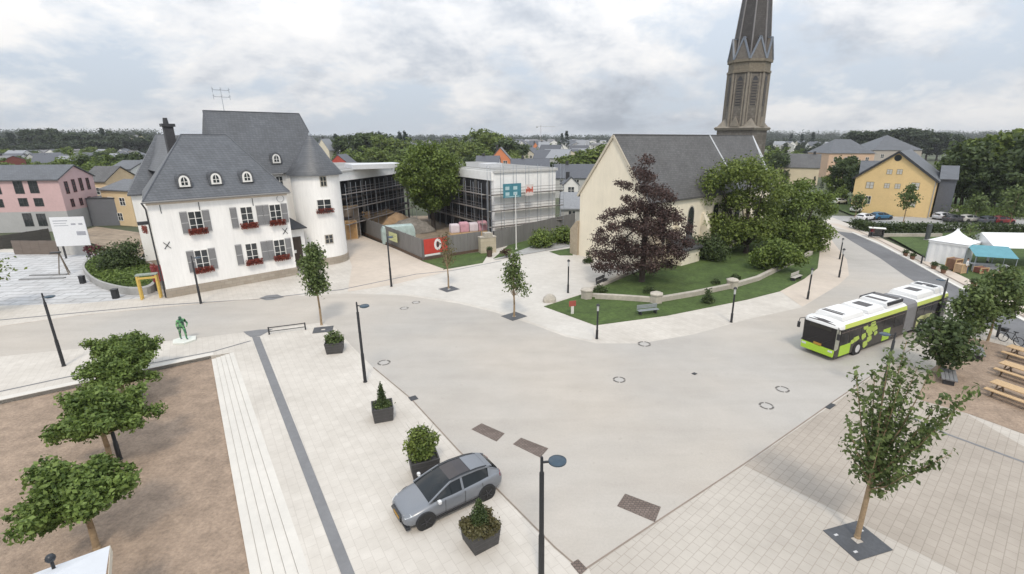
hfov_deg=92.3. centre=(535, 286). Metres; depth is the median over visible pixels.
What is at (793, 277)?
park bench
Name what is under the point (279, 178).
window
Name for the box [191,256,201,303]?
street lamp
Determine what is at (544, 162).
house
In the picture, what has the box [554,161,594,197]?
house
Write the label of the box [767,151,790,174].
tree
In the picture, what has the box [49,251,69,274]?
tripod stand
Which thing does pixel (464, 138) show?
tree
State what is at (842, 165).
tree
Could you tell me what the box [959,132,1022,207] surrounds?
tree
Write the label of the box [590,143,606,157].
tree
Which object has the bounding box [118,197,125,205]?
window
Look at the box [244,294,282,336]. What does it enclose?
paving band
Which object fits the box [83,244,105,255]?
shrub
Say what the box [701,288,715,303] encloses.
shrub
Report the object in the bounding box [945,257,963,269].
market crate
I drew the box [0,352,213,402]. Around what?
court kerb
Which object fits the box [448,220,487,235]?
wrapped pallets
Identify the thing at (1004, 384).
picnic table
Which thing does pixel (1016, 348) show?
picnic table
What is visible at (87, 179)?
window
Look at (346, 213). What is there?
timber crate
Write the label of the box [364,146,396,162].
tree
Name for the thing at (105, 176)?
house
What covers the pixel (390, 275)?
street lamp
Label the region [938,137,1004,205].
tree
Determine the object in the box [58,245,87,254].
picket fence
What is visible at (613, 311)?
lawn
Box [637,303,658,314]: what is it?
park bench
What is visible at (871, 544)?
tree grate
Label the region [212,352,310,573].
stone steps
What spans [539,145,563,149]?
house
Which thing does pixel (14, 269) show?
young tree
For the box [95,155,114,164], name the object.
tree
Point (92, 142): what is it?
tree
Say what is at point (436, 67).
sky
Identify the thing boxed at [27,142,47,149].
tree
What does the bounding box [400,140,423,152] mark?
tree
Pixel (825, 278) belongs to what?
footway
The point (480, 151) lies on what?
tree
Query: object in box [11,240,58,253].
plank fence
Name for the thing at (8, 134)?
poplar
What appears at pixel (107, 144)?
tree
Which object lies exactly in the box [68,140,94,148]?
tree
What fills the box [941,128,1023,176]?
tree
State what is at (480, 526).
planter
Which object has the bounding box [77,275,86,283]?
litter bin
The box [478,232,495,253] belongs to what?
stone pillar
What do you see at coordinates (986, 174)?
tree
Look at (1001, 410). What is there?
gravel bed
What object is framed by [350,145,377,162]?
tree
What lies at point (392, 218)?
sand heap
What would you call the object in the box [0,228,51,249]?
plank fence
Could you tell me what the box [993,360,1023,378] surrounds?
picnic table
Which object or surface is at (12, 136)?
poplar
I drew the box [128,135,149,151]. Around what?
tree
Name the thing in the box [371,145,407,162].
tree
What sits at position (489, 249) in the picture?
flower pot
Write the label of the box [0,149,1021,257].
ground
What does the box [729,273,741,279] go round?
shrub
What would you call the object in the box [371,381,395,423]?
planter
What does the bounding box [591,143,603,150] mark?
house
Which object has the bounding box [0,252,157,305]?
forecourt
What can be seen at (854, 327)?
bus
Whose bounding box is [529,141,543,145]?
house
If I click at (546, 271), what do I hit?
church square
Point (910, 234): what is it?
garden wall
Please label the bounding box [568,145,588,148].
house
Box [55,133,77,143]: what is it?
tree
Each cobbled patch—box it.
[472,423,504,440]
[514,438,547,456]
[571,559,586,573]
[617,494,660,521]
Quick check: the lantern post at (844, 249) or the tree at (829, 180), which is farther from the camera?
the tree at (829, 180)
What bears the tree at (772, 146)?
on the ground at (930, 160)
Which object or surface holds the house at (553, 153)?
on the ground at (930, 160)
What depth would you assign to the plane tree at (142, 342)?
31.01 m
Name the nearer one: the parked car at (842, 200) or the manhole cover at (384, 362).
the manhole cover at (384, 362)
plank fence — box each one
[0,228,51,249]
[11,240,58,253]
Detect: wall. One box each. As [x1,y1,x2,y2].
[580,251,812,303]
[590,269,633,289]
[884,233,942,236]
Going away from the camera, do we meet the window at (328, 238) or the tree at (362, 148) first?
the window at (328, 238)
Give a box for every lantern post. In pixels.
[567,259,569,292]
[595,304,599,338]
[730,287,736,322]
[806,268,813,298]
[838,248,845,277]
[839,238,843,258]
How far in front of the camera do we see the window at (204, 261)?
49.46 m
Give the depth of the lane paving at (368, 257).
59.97 m
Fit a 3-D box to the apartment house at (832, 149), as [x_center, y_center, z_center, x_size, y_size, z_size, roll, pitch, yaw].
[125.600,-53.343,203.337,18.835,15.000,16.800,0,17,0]
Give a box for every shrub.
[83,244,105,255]
[86,237,146,269]
[582,250,593,263]
[593,283,607,292]
[643,285,656,293]
[694,232,734,261]
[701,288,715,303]
[710,279,720,284]
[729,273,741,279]
[746,235,810,270]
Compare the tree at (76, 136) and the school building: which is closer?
the school building
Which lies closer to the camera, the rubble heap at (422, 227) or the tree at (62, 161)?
the rubble heap at (422, 227)
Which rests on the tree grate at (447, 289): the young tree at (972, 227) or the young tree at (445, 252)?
the young tree at (445, 252)
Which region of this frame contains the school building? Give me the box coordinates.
[334,161,557,232]
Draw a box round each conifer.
[98,128,105,134]
[558,133,563,144]
[563,131,568,145]
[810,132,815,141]
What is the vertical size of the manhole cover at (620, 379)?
0.008 m
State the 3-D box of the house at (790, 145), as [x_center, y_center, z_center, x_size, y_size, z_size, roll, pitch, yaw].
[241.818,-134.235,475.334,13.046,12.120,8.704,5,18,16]
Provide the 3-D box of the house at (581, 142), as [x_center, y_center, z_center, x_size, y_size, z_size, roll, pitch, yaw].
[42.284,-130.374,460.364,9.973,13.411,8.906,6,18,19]
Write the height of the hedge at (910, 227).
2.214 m
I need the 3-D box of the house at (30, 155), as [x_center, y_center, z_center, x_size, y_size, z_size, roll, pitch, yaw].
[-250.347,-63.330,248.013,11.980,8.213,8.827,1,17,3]
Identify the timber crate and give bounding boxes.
[342,205,360,235]
[344,220,357,239]
[362,211,370,219]
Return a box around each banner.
[424,236,447,256]
[503,183,520,197]
[525,184,532,195]
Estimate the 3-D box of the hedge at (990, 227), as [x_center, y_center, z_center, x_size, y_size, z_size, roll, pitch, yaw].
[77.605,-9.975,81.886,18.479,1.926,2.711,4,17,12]
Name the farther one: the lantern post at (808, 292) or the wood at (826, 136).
the wood at (826, 136)
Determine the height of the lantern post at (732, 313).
3.154 m
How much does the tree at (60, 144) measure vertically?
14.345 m
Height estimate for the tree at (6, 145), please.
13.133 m
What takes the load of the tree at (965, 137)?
on the ground at (930, 160)
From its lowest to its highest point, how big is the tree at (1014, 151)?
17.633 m
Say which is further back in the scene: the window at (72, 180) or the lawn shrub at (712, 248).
the window at (72, 180)
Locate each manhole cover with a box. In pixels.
[377,360,390,364]
[613,377,625,382]
[638,341,650,346]
[759,402,773,408]
[775,386,789,391]
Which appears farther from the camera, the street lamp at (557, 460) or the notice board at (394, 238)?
the notice board at (394, 238)
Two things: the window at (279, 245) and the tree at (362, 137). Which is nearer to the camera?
the window at (279, 245)
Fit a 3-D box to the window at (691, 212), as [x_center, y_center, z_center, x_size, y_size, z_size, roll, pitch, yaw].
[19.759,-8.294,62.999,1.586,4.346,0.130,-14,22,-39]
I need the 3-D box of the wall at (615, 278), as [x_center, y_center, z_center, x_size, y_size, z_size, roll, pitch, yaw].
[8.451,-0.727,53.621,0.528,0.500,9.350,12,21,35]
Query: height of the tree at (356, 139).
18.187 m
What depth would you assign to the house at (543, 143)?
342.29 m
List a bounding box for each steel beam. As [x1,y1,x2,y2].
[18,277,65,279]
[29,273,67,275]
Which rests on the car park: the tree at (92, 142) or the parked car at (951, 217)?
the parked car at (951, 217)
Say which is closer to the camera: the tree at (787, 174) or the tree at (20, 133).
the tree at (787, 174)
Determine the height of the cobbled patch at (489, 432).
0.012 m
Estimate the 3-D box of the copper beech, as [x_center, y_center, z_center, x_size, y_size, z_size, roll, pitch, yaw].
[10.992,-7.022,51.123,11.747,13.598,7.309,5,18,17]
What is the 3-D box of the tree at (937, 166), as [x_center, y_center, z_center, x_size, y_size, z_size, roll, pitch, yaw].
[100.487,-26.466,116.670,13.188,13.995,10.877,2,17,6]
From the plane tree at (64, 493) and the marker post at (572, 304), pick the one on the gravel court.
the plane tree at (64, 493)
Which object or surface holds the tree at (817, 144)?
on the ground at (930, 160)
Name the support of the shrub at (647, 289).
on the lawn at (702, 273)
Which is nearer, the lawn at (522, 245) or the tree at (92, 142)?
the lawn at (522, 245)
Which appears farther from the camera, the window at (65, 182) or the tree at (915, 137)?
the tree at (915, 137)
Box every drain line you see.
[0,341,248,391]
[1,261,498,319]
[909,416,1023,462]
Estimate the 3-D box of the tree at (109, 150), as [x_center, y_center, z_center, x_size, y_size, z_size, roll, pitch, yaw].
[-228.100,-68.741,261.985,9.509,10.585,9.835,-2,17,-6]
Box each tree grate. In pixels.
[313,326,332,332]
[439,286,458,291]
[502,312,526,320]
[823,521,892,560]
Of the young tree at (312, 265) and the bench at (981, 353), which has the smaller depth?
the bench at (981, 353)
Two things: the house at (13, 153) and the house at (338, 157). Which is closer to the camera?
the house at (338, 157)
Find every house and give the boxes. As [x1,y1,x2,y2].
[0,153,26,155]
[0,154,25,164]
[0,164,97,232]
[3,154,25,157]
[5,149,31,154]
[26,153,47,158]
[31,154,67,162]
[44,149,56,152]
[88,166,134,195]
[97,179,137,226]
[113,160,141,173]
[127,88,348,297]
[319,137,336,158]
[331,152,356,162]
[476,153,500,162]
[493,145,510,163]
[510,156,549,166]
[519,147,536,157]
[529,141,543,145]
[533,150,550,157]
[538,140,549,145]
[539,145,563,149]
[545,149,570,163]
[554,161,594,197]
[559,192,579,221]
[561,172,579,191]
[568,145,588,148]
[576,140,586,144]
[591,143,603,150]
[773,141,784,146]
[774,151,821,184]
[778,142,793,152]
[805,142,820,148]
[808,139,874,177]
[851,149,940,217]
[859,160,879,172]
[861,135,921,160]
[932,165,959,213]
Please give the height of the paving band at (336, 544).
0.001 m
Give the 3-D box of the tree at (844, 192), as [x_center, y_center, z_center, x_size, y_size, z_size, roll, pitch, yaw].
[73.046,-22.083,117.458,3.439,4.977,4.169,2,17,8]
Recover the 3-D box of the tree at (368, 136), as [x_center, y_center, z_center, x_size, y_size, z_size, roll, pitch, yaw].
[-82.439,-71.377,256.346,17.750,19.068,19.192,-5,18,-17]
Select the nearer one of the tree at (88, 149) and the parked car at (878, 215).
the parked car at (878, 215)
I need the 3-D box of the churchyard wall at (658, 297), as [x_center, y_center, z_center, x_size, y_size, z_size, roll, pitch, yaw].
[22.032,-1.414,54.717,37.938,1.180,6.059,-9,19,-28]
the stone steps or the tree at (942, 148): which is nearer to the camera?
the stone steps
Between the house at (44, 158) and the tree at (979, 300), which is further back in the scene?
the house at (44, 158)
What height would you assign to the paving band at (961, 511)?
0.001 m
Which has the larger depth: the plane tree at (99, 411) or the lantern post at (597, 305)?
the lantern post at (597, 305)
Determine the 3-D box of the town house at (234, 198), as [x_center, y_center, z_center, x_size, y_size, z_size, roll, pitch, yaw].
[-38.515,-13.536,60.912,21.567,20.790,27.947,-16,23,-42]
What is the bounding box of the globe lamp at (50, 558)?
[44,553,55,568]
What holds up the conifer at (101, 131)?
on the ground at (930, 160)
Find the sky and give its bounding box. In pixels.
[0,0,1023,137]
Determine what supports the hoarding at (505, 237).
on the paving at (360, 463)
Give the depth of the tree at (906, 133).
359.54 m
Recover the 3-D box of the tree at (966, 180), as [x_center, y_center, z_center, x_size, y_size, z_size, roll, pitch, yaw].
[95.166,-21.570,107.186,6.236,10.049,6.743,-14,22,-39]
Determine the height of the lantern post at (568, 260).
3.497 m
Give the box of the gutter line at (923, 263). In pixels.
[854,229,1023,316]
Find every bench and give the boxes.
[596,274,607,284]
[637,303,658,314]
[790,271,801,280]
[940,367,957,385]
[970,346,985,359]
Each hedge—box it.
[847,217,950,232]
[932,203,1023,219]
[940,221,1023,232]
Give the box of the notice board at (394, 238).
[389,232,397,242]
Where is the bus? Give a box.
[797,281,947,357]
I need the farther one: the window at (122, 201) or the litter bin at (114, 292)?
the window at (122, 201)
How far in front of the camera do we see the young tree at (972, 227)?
60.82 m
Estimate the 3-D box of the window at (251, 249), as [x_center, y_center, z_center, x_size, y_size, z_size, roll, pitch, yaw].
[-30.348,-3.592,52.558,1.250,2.216,0.190,-16,23,-42]
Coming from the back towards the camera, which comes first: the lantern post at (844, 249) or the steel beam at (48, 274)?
the steel beam at (48, 274)
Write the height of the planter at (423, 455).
2.501 m
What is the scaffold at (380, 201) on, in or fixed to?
on the site soil at (442, 228)
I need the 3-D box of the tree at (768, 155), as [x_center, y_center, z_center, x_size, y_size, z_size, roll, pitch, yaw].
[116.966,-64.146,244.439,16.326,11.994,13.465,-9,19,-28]
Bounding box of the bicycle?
[997,327,1023,345]
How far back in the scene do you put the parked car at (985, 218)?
89.35 m
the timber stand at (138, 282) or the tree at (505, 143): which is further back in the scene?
the tree at (505, 143)
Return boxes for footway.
[781,240,848,305]
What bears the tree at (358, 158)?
on the ground at (930, 160)
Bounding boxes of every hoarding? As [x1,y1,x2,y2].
[359,216,422,260]
[422,231,480,259]
[493,213,574,248]
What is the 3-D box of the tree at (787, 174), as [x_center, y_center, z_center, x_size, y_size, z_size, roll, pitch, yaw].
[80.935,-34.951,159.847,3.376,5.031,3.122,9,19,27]
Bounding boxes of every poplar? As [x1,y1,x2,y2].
[5,133,12,144]
[9,133,16,145]
[397,131,401,141]
[402,130,407,143]
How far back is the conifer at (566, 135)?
487.87 m
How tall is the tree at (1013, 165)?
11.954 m
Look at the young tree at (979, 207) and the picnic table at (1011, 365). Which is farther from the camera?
the young tree at (979, 207)
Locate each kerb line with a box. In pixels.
[4,295,298,325]
[373,367,572,562]
[586,334,933,568]
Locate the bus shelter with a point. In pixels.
(878, 231)
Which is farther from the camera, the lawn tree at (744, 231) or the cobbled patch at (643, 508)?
the lawn tree at (744, 231)
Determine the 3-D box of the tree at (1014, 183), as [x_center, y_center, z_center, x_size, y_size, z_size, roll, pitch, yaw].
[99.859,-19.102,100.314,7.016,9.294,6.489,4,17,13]
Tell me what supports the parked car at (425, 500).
on the paving at (360, 463)
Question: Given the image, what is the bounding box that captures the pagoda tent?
[925,229,980,264]
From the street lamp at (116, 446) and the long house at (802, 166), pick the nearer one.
the street lamp at (116, 446)
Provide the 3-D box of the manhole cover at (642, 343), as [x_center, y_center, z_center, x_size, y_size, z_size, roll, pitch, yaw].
[8.243,4.333,37.393,1.000,0.008,1.000,0,17,0]
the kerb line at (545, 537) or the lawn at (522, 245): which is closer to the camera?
the kerb line at (545, 537)
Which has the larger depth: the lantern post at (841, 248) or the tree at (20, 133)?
the tree at (20, 133)
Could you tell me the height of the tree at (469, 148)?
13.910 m
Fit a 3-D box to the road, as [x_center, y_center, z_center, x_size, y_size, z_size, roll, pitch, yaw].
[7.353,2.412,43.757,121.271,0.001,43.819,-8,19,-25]
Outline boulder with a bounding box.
[543,294,555,302]
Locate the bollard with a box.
[995,324,1001,337]
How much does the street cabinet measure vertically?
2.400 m
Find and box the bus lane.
[838,231,1023,346]
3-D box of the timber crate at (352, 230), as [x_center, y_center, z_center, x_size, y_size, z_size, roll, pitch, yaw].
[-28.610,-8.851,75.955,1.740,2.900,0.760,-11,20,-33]
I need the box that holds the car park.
[832,216,1023,228]
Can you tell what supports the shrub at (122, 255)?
in the stone planter at (122, 280)
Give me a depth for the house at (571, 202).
91.64 m
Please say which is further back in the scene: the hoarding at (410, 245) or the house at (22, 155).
the house at (22, 155)
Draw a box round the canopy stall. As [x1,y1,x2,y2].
[969,245,1018,271]
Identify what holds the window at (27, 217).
in the pink house at (34, 197)
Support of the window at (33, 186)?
in the pink house at (34, 197)
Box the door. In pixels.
[292,236,302,261]
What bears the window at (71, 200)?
in the pink house at (34, 197)
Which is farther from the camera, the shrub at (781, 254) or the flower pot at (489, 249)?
the flower pot at (489, 249)
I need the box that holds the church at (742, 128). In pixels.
[570,0,773,270]
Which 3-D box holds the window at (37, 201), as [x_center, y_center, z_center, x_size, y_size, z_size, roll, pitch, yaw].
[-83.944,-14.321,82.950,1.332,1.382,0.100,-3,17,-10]
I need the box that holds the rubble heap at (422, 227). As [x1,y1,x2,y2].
[392,217,435,234]
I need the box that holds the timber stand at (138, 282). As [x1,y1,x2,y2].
[134,272,162,299]
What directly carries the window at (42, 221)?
in the pink house at (34, 197)
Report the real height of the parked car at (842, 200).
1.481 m
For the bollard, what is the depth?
38.47 m
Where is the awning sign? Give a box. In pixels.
[149,265,164,290]
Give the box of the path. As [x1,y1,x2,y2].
[494,242,569,259]
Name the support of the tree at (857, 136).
on the ground at (930, 160)
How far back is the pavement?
65.04 m
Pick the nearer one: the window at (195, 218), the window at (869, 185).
the window at (195, 218)
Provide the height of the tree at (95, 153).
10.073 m
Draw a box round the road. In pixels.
[0,227,963,566]
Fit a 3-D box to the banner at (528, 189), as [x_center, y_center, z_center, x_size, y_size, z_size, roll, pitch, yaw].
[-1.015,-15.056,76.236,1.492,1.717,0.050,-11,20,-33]
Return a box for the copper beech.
[586,153,698,281]
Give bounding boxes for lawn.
[422,252,486,268]
[493,239,556,258]
[544,250,819,324]
[549,248,572,254]
[592,237,807,298]
[835,198,1023,214]
[890,230,1023,305]
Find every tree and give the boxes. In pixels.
[0,142,10,149]
[0,158,13,164]
[0,256,26,285]
[0,452,142,551]
[10,145,30,149]
[14,128,46,144]
[16,155,31,163]
[24,128,62,143]
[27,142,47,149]
[31,136,49,149]
[36,133,62,144]
[38,380,168,457]
[47,142,55,149]
[52,149,86,165]
[53,140,76,149]
[53,146,73,152]
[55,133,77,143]
[58,131,86,140]
[65,159,83,167]
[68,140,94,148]
[70,340,162,394]
[74,154,96,165]
[76,148,91,152]
[78,329,164,359]
[79,133,110,146]
[82,139,104,148]
[82,146,97,151]
[82,154,121,169]
[92,151,109,156]
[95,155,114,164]
[98,140,123,151]
[99,148,120,153]
[100,131,131,148]
[107,154,128,164]
[109,133,136,149]
[115,151,143,160]
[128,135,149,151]
[129,132,152,153]
[295,238,331,324]
[332,142,344,154]
[334,133,371,154]
[345,148,367,162]
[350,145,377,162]
[353,132,378,153]
[362,159,377,162]
[364,131,393,154]
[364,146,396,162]
[368,134,402,153]
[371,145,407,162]
[381,138,410,152]
[393,138,465,229]
[399,137,413,163]
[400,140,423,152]
[436,232,456,287]
[440,137,462,157]
[454,135,469,147]
[455,142,478,158]
[460,131,483,150]
[460,156,475,161]
[467,144,494,158]
[469,128,504,149]
[480,132,512,155]
[491,139,520,152]
[497,247,532,316]
[504,143,530,155]
[507,150,521,157]
[554,155,570,163]
[563,154,582,163]
[564,150,597,163]
[573,145,604,163]
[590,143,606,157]
[695,150,800,253]
[762,177,841,252]
[763,146,781,168]
[767,144,777,152]
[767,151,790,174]
[771,147,796,154]
[781,142,788,152]
[782,172,789,182]
[793,142,802,152]
[793,149,804,153]
[800,146,808,153]
[813,142,821,147]
[821,170,845,193]
[827,155,860,189]
[834,184,849,203]
[838,331,980,539]
[839,130,872,144]
[843,162,859,200]
[847,191,869,215]
[862,130,889,143]
[881,128,901,140]
[885,127,920,146]
[894,184,923,221]
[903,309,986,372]
[905,127,933,144]
[912,130,952,160]
[931,133,962,160]
[934,153,960,203]
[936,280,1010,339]
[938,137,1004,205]
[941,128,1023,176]
[943,134,969,148]
[955,167,990,204]
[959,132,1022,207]
[961,222,980,239]
[964,160,1021,207]
[964,192,990,214]
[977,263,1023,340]
[989,157,1023,213]
[992,184,1023,224]
[999,131,1023,175]
[1008,173,1023,215]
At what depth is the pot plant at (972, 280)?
51.70 m
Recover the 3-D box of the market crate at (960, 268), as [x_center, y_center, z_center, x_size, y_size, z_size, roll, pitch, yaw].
[49.383,-2.206,57.122,0.940,1.100,0.860,-5,18,-16]
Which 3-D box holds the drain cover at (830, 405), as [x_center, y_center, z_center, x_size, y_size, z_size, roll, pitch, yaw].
[17.200,6.953,28.690,0.800,0.012,0.280,-12,21,-35]
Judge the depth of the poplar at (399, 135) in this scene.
363.88 m
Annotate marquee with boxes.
[971,232,1023,263]
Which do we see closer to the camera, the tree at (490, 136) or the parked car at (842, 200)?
the parked car at (842, 200)
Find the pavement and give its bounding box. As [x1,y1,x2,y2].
[829,223,1023,314]
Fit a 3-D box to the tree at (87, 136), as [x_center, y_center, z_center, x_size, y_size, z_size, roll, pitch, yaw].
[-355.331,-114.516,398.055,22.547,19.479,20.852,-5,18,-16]
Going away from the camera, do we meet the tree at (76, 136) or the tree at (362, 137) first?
the tree at (362, 137)
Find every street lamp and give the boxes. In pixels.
[41,293,65,366]
[110,428,122,459]
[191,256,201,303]
[356,302,368,382]
[386,234,392,286]
[538,455,566,573]
[879,332,896,395]
[936,278,948,318]
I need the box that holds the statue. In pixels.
[172,316,195,344]
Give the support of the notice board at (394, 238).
attached to the hoarding at (410, 245)
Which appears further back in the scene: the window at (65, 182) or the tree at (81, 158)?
the tree at (81, 158)
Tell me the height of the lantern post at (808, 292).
3.151 m
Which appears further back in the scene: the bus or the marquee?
the marquee
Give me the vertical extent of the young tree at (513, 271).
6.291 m
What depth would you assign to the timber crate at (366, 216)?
80.84 m
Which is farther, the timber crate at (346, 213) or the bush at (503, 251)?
the timber crate at (346, 213)
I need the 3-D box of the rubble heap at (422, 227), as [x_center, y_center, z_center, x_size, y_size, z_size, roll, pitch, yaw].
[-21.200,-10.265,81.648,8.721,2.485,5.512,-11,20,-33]
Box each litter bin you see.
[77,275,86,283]
[109,288,119,298]
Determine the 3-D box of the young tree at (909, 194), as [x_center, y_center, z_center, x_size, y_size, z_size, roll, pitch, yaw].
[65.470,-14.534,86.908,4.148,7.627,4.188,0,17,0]
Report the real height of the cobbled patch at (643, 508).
0.012 m
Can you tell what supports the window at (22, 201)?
in the pink house at (34, 197)
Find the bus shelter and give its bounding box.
[868,227,885,237]
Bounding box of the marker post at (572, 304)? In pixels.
[569,300,575,313]
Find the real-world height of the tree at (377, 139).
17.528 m
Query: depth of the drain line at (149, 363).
34.30 m
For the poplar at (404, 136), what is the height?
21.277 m
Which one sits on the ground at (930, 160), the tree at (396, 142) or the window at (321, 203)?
the tree at (396, 142)
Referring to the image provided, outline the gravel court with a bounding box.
[0,358,281,573]
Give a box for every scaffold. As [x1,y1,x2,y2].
[342,178,416,236]
[434,180,487,231]
[487,163,563,231]
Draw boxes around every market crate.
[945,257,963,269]
[953,262,968,273]
[973,266,989,273]
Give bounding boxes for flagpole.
[515,193,516,249]
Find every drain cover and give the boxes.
[408,395,417,400]
[825,403,834,408]
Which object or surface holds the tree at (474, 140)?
on the ground at (930, 160)
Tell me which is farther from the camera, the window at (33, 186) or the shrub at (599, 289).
the window at (33, 186)
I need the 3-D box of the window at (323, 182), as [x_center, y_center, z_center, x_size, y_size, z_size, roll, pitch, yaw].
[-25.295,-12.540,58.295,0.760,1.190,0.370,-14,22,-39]
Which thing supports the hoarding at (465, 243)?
on the paving at (360, 463)
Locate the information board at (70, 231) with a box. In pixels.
[49,216,90,258]
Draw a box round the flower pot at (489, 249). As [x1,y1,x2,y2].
[486,246,492,256]
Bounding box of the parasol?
[34,546,112,573]
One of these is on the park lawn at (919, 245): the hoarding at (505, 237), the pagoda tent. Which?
the pagoda tent
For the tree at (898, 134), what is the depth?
360.54 m
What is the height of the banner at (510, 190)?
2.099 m
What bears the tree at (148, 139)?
on the ground at (930, 160)
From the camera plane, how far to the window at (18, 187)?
81.82 m
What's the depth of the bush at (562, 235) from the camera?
72.13 m
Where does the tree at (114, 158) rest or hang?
on the ground at (930, 160)
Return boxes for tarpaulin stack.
[381,223,415,243]
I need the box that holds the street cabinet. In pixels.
[923,224,932,239]
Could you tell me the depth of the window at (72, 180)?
86.02 m
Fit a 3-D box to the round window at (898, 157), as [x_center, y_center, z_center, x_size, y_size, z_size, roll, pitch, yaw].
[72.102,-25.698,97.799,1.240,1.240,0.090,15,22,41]
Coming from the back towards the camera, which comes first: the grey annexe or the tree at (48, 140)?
the tree at (48, 140)
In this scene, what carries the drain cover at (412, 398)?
on the road
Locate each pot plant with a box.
[903,249,909,255]
[909,252,916,259]
[930,261,938,268]
[940,266,947,273]
[969,277,978,286]
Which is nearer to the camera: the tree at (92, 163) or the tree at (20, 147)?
the tree at (92, 163)
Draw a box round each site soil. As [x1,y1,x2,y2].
[87,227,143,256]
[410,216,448,238]
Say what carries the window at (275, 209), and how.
in the town house at (234, 198)
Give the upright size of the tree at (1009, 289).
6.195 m
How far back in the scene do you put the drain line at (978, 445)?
24.94 m
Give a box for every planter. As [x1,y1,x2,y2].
[82,254,156,294]
[324,330,343,354]
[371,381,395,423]
[402,422,439,479]
[458,498,501,555]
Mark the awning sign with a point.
(152, 270)
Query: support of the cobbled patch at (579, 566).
on the paving at (360, 463)
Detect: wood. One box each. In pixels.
[0,128,161,146]
[311,134,610,142]
[315,138,472,147]
[765,138,959,148]
[766,129,1023,140]
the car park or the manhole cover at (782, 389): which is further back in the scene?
the car park
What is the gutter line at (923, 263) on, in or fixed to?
on the paving at (360, 463)
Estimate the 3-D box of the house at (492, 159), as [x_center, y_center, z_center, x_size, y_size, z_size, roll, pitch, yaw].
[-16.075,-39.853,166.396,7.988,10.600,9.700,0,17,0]
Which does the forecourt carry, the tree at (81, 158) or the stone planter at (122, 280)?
the stone planter at (122, 280)
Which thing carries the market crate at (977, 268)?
on the park lawn at (919, 245)
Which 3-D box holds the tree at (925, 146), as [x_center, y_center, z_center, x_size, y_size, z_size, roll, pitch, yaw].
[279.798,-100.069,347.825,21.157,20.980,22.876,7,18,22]
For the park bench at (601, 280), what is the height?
0.880 m
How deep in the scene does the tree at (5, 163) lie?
186.84 m
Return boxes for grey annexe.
[85,195,119,225]
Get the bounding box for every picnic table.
[983,379,1023,402]
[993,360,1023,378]
[1001,344,1023,358]
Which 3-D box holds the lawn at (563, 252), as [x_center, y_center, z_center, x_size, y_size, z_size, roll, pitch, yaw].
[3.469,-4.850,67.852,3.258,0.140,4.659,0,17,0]
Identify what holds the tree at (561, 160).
on the ground at (930, 160)
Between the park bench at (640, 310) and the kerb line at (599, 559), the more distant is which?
the park bench at (640, 310)
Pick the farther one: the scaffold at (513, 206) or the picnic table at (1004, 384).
the scaffold at (513, 206)
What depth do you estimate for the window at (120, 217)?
89.88 m
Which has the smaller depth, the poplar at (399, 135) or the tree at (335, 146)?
the tree at (335, 146)
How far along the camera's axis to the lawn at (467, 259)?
62.78 m
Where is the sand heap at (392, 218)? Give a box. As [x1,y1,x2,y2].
[370,209,408,224]
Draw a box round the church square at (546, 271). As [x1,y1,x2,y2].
[376,246,616,340]
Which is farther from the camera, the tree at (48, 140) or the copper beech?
the tree at (48, 140)
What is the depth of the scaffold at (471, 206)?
79.34 m
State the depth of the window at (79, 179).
87.69 m
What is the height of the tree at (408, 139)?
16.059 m
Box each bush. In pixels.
[499,248,511,256]
[528,224,555,247]
[552,225,569,243]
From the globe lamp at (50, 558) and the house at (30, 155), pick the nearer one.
the globe lamp at (50, 558)
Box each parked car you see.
[391,453,501,530]
[831,198,847,203]
[849,206,861,212]
[855,213,875,220]
[870,211,892,219]
[932,212,950,219]
[942,214,964,222]
[959,214,978,221]
[977,215,996,223]
[996,215,1015,223]
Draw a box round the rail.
[267,322,305,334]
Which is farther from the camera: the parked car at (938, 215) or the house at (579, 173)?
the house at (579, 173)
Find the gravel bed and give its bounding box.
[920,338,1023,433]
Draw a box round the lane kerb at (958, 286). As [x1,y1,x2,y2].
[851,232,1023,320]
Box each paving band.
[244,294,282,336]
[252,336,354,573]
[745,356,1023,573]
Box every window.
[12,181,24,193]
[17,198,28,205]
[22,213,33,225]
[27,181,39,192]
[33,198,43,205]
[36,213,47,225]
[63,181,69,193]
[70,179,77,191]
[70,198,75,206]
[78,178,83,190]
[85,178,90,189]
[117,213,123,220]
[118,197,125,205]
[187,211,204,232]
[194,249,210,271]
[239,206,253,227]
[245,242,258,259]
[269,204,283,224]
[273,239,285,256]
[275,176,283,184]
[316,199,331,210]
[319,176,326,186]
[324,234,333,243]
[568,187,573,191]
[687,206,694,235]
[712,202,718,232]
[865,182,873,188]
[894,155,901,160]
[896,169,902,173]
[911,182,919,189]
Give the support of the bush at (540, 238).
on the lawn at (522, 245)
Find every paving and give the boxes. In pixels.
[0,217,1023,573]
[346,235,451,291]
[589,317,1023,573]
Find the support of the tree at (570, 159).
on the ground at (930, 160)
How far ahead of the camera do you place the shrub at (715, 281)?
51.97 m
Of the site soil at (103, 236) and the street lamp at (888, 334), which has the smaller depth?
the street lamp at (888, 334)
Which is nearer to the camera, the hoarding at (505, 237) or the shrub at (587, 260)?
the shrub at (587, 260)
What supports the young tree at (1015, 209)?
on the car park
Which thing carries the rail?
on the paving at (360, 463)
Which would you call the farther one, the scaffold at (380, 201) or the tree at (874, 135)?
the tree at (874, 135)
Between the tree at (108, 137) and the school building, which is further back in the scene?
the tree at (108, 137)
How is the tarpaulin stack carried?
on the site soil at (442, 228)
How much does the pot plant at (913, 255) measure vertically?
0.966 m
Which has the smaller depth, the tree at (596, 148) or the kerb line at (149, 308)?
the kerb line at (149, 308)

